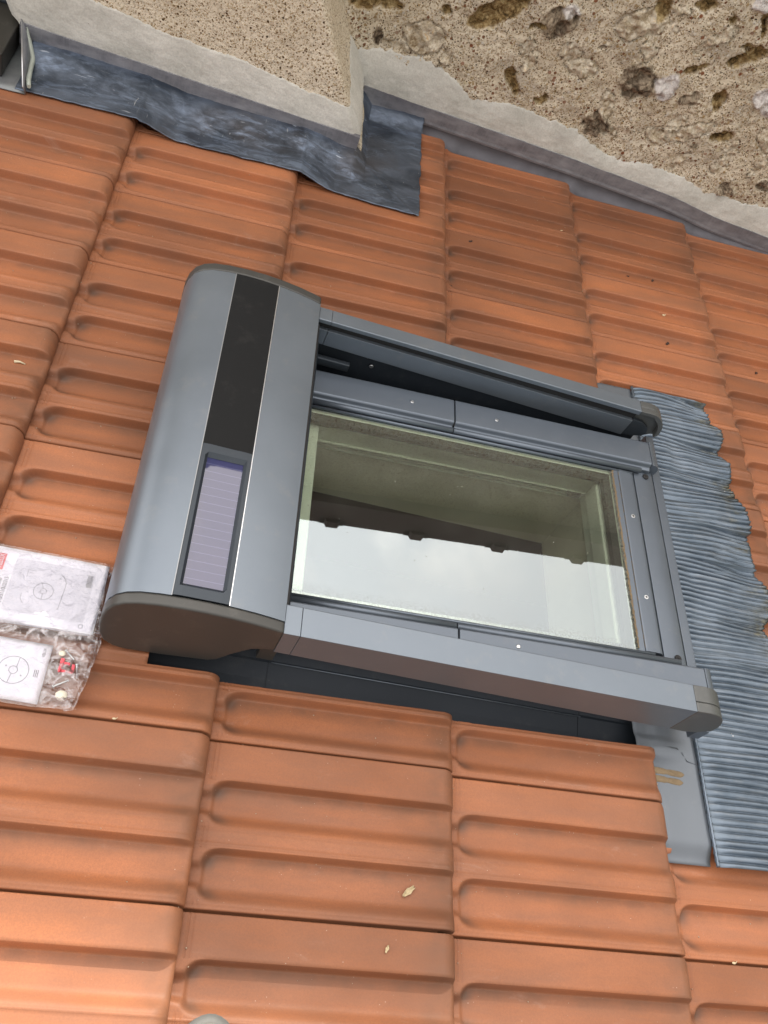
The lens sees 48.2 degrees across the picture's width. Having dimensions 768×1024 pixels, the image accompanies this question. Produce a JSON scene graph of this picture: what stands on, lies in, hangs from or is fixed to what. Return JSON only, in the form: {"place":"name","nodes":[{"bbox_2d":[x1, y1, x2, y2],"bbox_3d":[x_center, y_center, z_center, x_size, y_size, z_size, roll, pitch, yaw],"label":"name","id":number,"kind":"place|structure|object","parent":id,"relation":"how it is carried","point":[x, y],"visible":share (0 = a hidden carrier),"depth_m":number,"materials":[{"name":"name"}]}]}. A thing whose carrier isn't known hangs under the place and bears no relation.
{"place":"outdoors","nodes":[
{"label":"outdoors","id":0,"kind":"place"},
{"bbox_2d":[0,439,140,575],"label":"clay tile","id":1,"kind":"object","parent":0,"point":[58,499],"visible":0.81,"depth_m":1.27,"materials":[{"name":"ceramic"}]},
{"bbox_2d":[0,424,23,507],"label":"clay tile","id":2,"kind":"object","parent":1,"relation":"on","point":[11,441],"visible":1,"depth_m":1.26,"materials":[{"name":"ceramic"}]},
{"bbox_2d":[25,342,164,459],"bbox_3d":[-0.449,-0.170,1.392,0.291,0.050,0.217,13,53,-14],"label":"clay tile","id":3,"kind":"object","parent":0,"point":[114,395],"visible":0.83,"depth_m":1.38,"materials":[{"name":"ceramic"}]},
{"bbox_2d":[0,319,57,438],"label":"clay tile","id":4,"kind":"object","parent":3,"relation":"on","point":[33,348],"visible":1,"depth_m":1.36,"materials":[{"name":"ceramic"}]},
{"bbox_2d":[342,0,767,236],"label":"stone wall","id":5,"kind":"structure","parent":0,"point":[669,97],"depth_m":2.03,"materials":[{"name":"beige stone"}]},
{"bbox_2d":[363,85,767,252],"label":"zinc flashing","id":6,"kind":"object","parent":5,"relation":"attached to","point":[467,130],"visible":0.99,"depth_m":2.20,"materials":[{"name":"grey metal"}]},
{"bbox_2d":[422,125,767,254],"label":"lead soaker","id":7,"kind":"object","parent":5,"relation":"attached to","point":[454,144],"visible":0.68,"depth_m":2.23,"materials":[{"name":"grey metal"}]},
{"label":"clay tile","id":8,"kind":"object","parent":5,"relation":"attached to","visible":0},
{"bbox_2d":[685,233,767,276],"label":"clay tile","id":9,"kind":"object","parent":8,"relation":"on","point":[726,255],"visible":0.62,"depth_m":2.33,"materials":[{"name":"ceramic"}]},
{"bbox_2d":[569,192,690,249],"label":"clay tile","id":10,"kind":"object","parent":9,"relation":"on","point":[627,220],"visible":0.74,"depth_m":2.25,"materials":[{"name":"ceramic"}]},
{"bbox_2d":[444,149,572,210],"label":"clay tile","id":11,"kind":"object","parent":10,"relation":"on","point":[501,177],"visible":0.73,"depth_m":2.16,"materials":[{"name":"ceramic"}]},
{"bbox_2d":[421,134,444,167],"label":"clay tile","id":12,"kind":"object","parent":11,"relation":"on","point":[430,145],"visible":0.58,"depth_m":2.10,"materials":[{"name":"ceramic"}]},
{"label":"roof deck","id":13,"kind":"structure","parent":0,"visible":0},
{"bbox_2d":[6,0,363,150],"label":"rendered pier","id":14,"kind":"structure","parent":13,"relation":"on","point":[301,58],"depth_m":1.77,"materials":[{"name":"beige concrete"}]},
{"bbox_2d":[19,21,359,148],"bbox_3d":[-0.403,-0.904,1.848,0.724,0.048,0.013,13,53,-14],"label":"zinc flashing","id":15,"kind":"object","parent":14,"relation":"attached to","point":[184,84],"visible":0.57,"depth_m":1.83,"materials":[{"name":"grey metal"}]},
{"bbox_2d":[15,41,423,215],"bbox_3d":[-0.315,-0.909,1.898,0.864,0.063,0.372,13,53,-14],"label":"lead flashing","id":16,"kind":"object","parent":14,"relation":"attached to","point":[382,167],"visible":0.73,"depth_m":1.85,"materials":[{"name":"grey metal"}]},
{"bbox_2d":[21,19,34,94],"bbox_3d":[-0.718,-0.915,1.721,0.018,0.081,0.166,-9,53,8],"label":"zinc flange","id":17,"kind":"object","parent":16,"relation":"attached to","point":[27,57],"visible":1,"depth_m":1.73,"materials":[{"name":"metal"}]},
{"bbox_2d":[290,370,713,738],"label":"roof window","id":18,"kind":"structure","parent":13,"relation":"attached to","point":[452,518],"depth_m":1.59,"materials":[{"name":"clear glass"}]},
{"bbox_2d":[99,263,722,731],"bbox_3d":[0.085,-0.025,1.388,0.922,0.146,0.641,13,53,-14],"label":"roller shutter","id":19,"kind":"object","parent":18,"relation":"attached to","point":[205,559],"visible":1,"depth_m":1.22,"materials":[{"name":"grey metal"}]},
{"bbox_2d":[147,344,767,871],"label":"skylight flashing","id":20,"kind":"object","parent":18,"relation":"attached to","point":[715,798],"visible":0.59,"depth_m":1.42,"materials":[{"name":"grey metal"}]},
{"bbox_2d":[451,720,661,802],"bbox_3d":[0.239,0.382,1.296,0.392,0.057,0.093,13,53,-14],"label":"clay tile","id":21,"kind":"object","parent":20,"relation":"on","point":[495,754],"visible":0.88,"depth_m":1.30,"materials":[{"name":"ceramic"}]},
{"bbox_2d":[210,682,452,772],"bbox_3d":[-0.088,0.307,1.210,0.392,0.057,0.093,13,53,-14],"label":"clay tile","id":22,"kind":"object","parent":21,"relation":"on","point":[267,718],"visible":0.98,"depth_m":1.22,"materials":[{"name":"ceramic"}]},
{"bbox_2d":[0,575,219,738],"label":"clay tile","id":23,"kind":"object","parent":22,"relation":"on","point":[127,686],"visible":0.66,"depth_m":1.15,"materials":[{"name":"ceramic"}]},
{"bbox_2d":[0,629,90,696],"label":"plastic bag","id":24,"kind":"object","parent":23,"relation":"on","point":[31,630],"visible":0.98,"depth_m":1.12,"materials":[{"name":"clear plastic"}]},
{"bbox_2d":[0,636,52,704],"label":"instruction leaflet","id":25,"kind":"object","parent":24,"relation":"in","point":[23,666],"visible":1,"depth_m":1.10,"materials":[{"name":"white paper"}]},
{"bbox_2d":[0,546,109,635],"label":"instruction booklet","id":26,"kind":"object","parent":24,"relation":"in","point":[49,592],"visible":1,"depth_m":1.16,"materials":[{"name":"white paper"}]},
{"bbox_2d":[52,680,68,688],"bbox_3d":[-0.415,0.219,1.100,0.020,0.012,0.005,-40,55,-15],"label":"screw","id":27,"kind":"object","parent":24,"relation":"in","point":[58,684],"visible":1,"depth_m":1.10,"materials":[{"name":"metal"}]},
{"bbox_2d":[55,690,67,700],"bbox_3d":[-0.410,0.233,1.091,0.014,0.011,0.014,18,61,25],"label":"wall plug","id":28,"kind":"object","parent":24,"relation":"in","point":[60,695],"depth_m":1.09,"materials":[{"name":"beige plastic"}]},
{"bbox_2d":[59,651,65,655],"bbox_3d":[-0.420,0.185,1.121,0.009,0.004,0.008,13,53,-14],"label":"wall plug","id":29,"kind":"object","parent":24,"relation":"in","point":[62,653],"depth_m":1.12,"materials":[{"name":"beige plastic"}]},
{"bbox_2d":[58,658,74,674],"bbox_3d":[-0.411,0.200,1.115,0.020,0.006,0.019,13,53,-14],"label":"red clip","id":30,"kind":"object","parent":24,"relation":"in","point":[61,665],"visible":1,"depth_m":1.11,"materials":[{"name":"plastic"}]},
{"bbox_2d":[65,649,74,659],"bbox_3d":[-0.411,0.187,1.124,0.017,0.010,0.005,34,69,32],"label":"screw","id":31,"kind":"object","parent":24,"relation":"in","point":[69,654],"visible":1,"depth_m":1.12,"materials":[{"name":"metal"}]},
{"bbox_2d":[75,664,78,678],"bbox_3d":[-0.400,0.207,1.115,0.008,0.005,0.020,13,53,-15],"label":"screw","id":32,"kind":"object","parent":24,"relation":"in","point":[76,674],"visible":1,"depth_m":1.11,"materials":[{"name":"metal"}]},
{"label":"clay tile","id":33,"kind":"object","parent":20,"relation":"in","visible":0},
{"bbox_2d":[60,261,184,362],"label":"clay tile","id":34,"kind":"object","parent":33,"relation":"on","point":[123,311],"visible":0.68,"depth_m":1.51,"materials":[{"name":"ceramic"}]},
{"bbox_2d":[0,229,87,341],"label":"clay tile","id":35,"kind":"object","parent":34,"relation":"on","point":[42,281],"visible":0.99,"depth_m":1.48,"materials":[{"name":"ceramic"}]},
{"bbox_2d":[666,825,767,967],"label":"clay tile","id":36,"kind":"object","parent":13,"relation":"on","point":[727,906],"visible":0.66,"depth_m":1.26,"materials":[{"name":"ceramic"}]},
{"bbox_2d":[450,778,685,957],"bbox_3d":[0.234,0.500,1.213,0.392,0.057,0.224,13,53,-14],"label":"clay tile","id":37,"kind":"object","parent":36,"relation":"on","point":[562,863],"visible":0.88,"depth_m":1.21,"materials":[{"name":"ceramic"}]},
{"bbox_2d":[183,741,454,933],"bbox_3d":[-0.093,0.425,1.127,0.392,0.057,0.224,13,53,-14],"label":"clay tile","id":38,"kind":"object","parent":37,"relation":"on","point":[375,840],"visible":0.93,"depth_m":1.12,"materials":[{"name":"ceramic"}]},
{"bbox_2d":[0,708,209,908],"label":"clay tile","id":39,"kind":"object","parent":38,"relation":"on","point":[134,792],"visible":0.99,"depth_m":1.05,"materials":[{"name":"ceramic"}]},
{"bbox_2d":[402,885,414,896],"bbox_3d":[0.032,0.494,1.119,0.008,0.013,0.020,32,68,31],"label":"dry leaf","id":40,"kind":"object","parent":38,"relation":"on","point":[409,890],"visible":1,"depth_m":1.12,"materials":[{"name":"beige plant"}]},
{"bbox_2d":[686,962,767,1023],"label":"clay tile","id":41,"kind":"object","parent":13,"relation":"on","point":[734,994],"visible":0.76,"depth_m":1.20,"materials":[{"name":"ceramic"}]},
{"bbox_2d":[453,939,691,1023],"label":"clay tile","id":42,"kind":"object","parent":41,"relation":"on","point":[505,982],"visible":0.9,"depth_m":1.12,"materials":[{"name":"ceramic"}]},
{"bbox_2d":[167,912,454,1023],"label":"clay tile","id":43,"kind":"object","parent":42,"relation":"on","point":[243,970],"visible":0.91,"depth_m":1.03,"materials":[{"name":"ceramic"}]},
{"bbox_2d":[0,892,183,1023],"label":"clay tile","id":44,"kind":"object","parent":43,"relation":"on","point":[66,960],"visible":1,"depth_m":0.96,"materials":[{"name":"ceramic"}]},
{"bbox_2d":[188,1014,228,1023],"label":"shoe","id":45,"kind":"object","parent":43,"relation":"on","point":[210,1019],"visible":1,"depth_m":0.95,"materials":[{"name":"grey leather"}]},
{"bbox_2d":[693,259,767,326],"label":"clay tile","id":46,"kind":"object","parent":13,"relation":"on","point":[736,294],"visible":0.59,"depth_m":2.24,"materials":[{"name":"ceramic"}]},
{"bbox_2d":[1,139,767,1016],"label":"grit","id":47,"kind":"object","parent":46,"relation":"on","point":[313,715],"visible":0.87,"depth_m":1.30,"materials":[{"name":"grey stone"}]},
{"bbox_2d":[574,219,704,303],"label":"clay tile","id":48,"kind":"object","parent":46,"relation":"on","point":[613,254],"visible":0.73,"depth_m":2.15,"materials":[{"name":"ceramic"}]},
{"bbox_2d":[445,175,580,265],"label":"clay tile","id":49,"kind":"object","parent":48,"relation":"on","point":[478,210],"visible":0.81,"depth_m":2.07,"materials":[{"name":"ceramic"}]},
{"bbox_2d":[297,158,445,224],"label":"clay tile","id":50,"kind":"object","parent":49,"relation":"on","point":[432,196],"visible":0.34,"depth_m":1.99,"materials":[{"name":"ceramic"}]},
{"bbox_2d":[135,121,297,177],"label":"clay tile","id":51,"kind":"object","parent":50,"relation":"on","point":[141,127],"visible":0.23,"depth_m":1.80,"materials":[{"name":"ceramic"}]},
{"bbox_2d":[131,118,137,128],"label":"clay tile","id":52,"kind":"object","parent":51,"relation":"on","point":[135,121],"visible":0.12,"depth_m":1.78,"materials":[{"name":"ceramic"}]},
{"bbox_2d":[0,44,24,94],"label":"zinc sheet","id":53,"kind":"object","parent":52,"relation":"on","point":[10,77],"visible":0.37,"depth_m":1.74,"materials":[{"name":"grey metal"}]},
{"bbox_2d":[0,0,19,75],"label":"dark metal cover","id":54,"kind":"object","parent":53,"relation":"on","point":[9,33],"visible":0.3,"depth_m":1.74,"materials":[{"name":"metal"}]},
{"bbox_2d":[708,313,767,383],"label":"clay tile","id":55,"kind":"object","parent":13,"relation":"on","point":[747,358],"visible":0.62,"depth_m":2.11,"materials":[{"name":"ceramic"}]},
{"bbox_2d":[582,273,721,365],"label":"clay tile","id":56,"kind":"object","parent":55,"relation":"on","point":[623,312],"visible":0.79,"depth_m":2.03,"materials":[{"name":"ceramic"}]},
{"bbox_2d":[445,230,589,325],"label":"clay tile","id":57,"kind":"object","parent":56,"relation":"on","point":[486,269],"visible":0.8,"depth_m":1.95,"materials":[{"name":"ceramic"}]},
{"bbox_2d":[288,182,445,282],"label":"clay tile","id":58,"kind":"object","parent":57,"relation":"on","point":[325,220],"visible":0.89,"depth_m":1.86,"materials":[{"name":"ceramic"}]},
{"bbox_2d":[114,130,296,237],"bbox_3d":[-0.379,-0.678,1.767,0.392,0.057,0.224,13,53,-14],"label":"clay tile","id":59,"kind":"object","parent":58,"relation":"on","point":[163,169],"visible":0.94,"depth_m":1.77,"materials":[{"name":"ceramic"}]},
{"bbox_2d":[0,89,134,189],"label":"clay tile","id":60,"kind":"object","parent":59,"relation":"on","point":[51,130],"visible":0.95,"depth_m":1.70,"materials":[{"name":"ceramic"}]},
{"bbox_2d":[724,374,767,447],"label":"clay tile","id":61,"kind":"object","parent":13,"relation":"on","point":[748,398],"visible":0.62,"depth_m":1.99,"materials":[{"name":"ceramic"}]},
{"bbox_2d":[592,335,739,433],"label":"clay tile","id":62,"kind":"object","parent":61,"relation":"on","point":[626,365],"visible":0.6,"depth_m":1.92,"materials":[{"name":"ceramic"}]},
{"bbox_2d":[446,291,597,387],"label":"clay tile","id":63,"kind":"object","parent":62,"relation":"on","point":[558,346],"visible":0.66,"depth_m":1.83,"materials":[{"name":"ceramic"}]},
{"bbox_2d":[282,243,446,342],"bbox_3d":[-0.058,-0.432,1.732,0.392,0.057,0.224,13,53,-14],"label":"clay tile","id":64,"kind":"object","parent":63,"relation":"on","point":[404,300],"visible":0.56,"depth_m":1.75,"materials":[{"name":"ceramic"}]},
{"bbox_2d":[89,190,287,281],"bbox_3d":[-0.386,-0.506,1.646,0.392,0.057,0.224,13,53,-14],"label":"clay tile","id":65,"kind":"object","parent":64,"relation":"on","point":[175,247],"visible":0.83,"depth_m":1.66,"materials":[{"name":"ceramic"}]},
{"bbox_2d":[0,151,112,260],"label":"clay tile","id":66,"kind":"object","parent":65,"relation":"on","point":[75,217],"visible":0.97,"depth_m":1.59,"materials":[{"name":"ceramic"}]},
{"bbox_2d":[743,443,767,521],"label":"clay tile","id":67,"kind":"object","parent":13,"relation":"on","point":[756,463],"visible":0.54,"depth_m":1.87,"materials":[{"name":"ceramic"}]},
{"bbox_2d":[639,428,760,512],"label":"clay tile","id":68,"kind":"object","parent":67,"relation":"on","point":[731,451],"visible":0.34,"depth_m":1.80,"materials":[{"name":"ceramic"}]},
{"bbox_2d":[763,623,767,636],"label":"clay tile","id":69,"kind":"object","parent":13,"relation":"on","point":[765,630],"visible":0.14,"depth_m":1.60,"materials":[{"name":"ceramic"}]},
{"bbox_2d":[764,521,767,547],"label":"clay tile","id":70,"kind":"object","parent":13,"relation":"on","point":[766,527],"visible":0.15,"depth_m":1.76,"materials":[{"name":"ceramic"}]},
{"bbox_2d":[746,509,767,588],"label":"clay tile","id":71,"kind":"object","parent":70,"relation":"on","point":[756,538],"visible":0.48,"depth_m":1.72,"materials":[{"name":"ceramic"}]}
]}

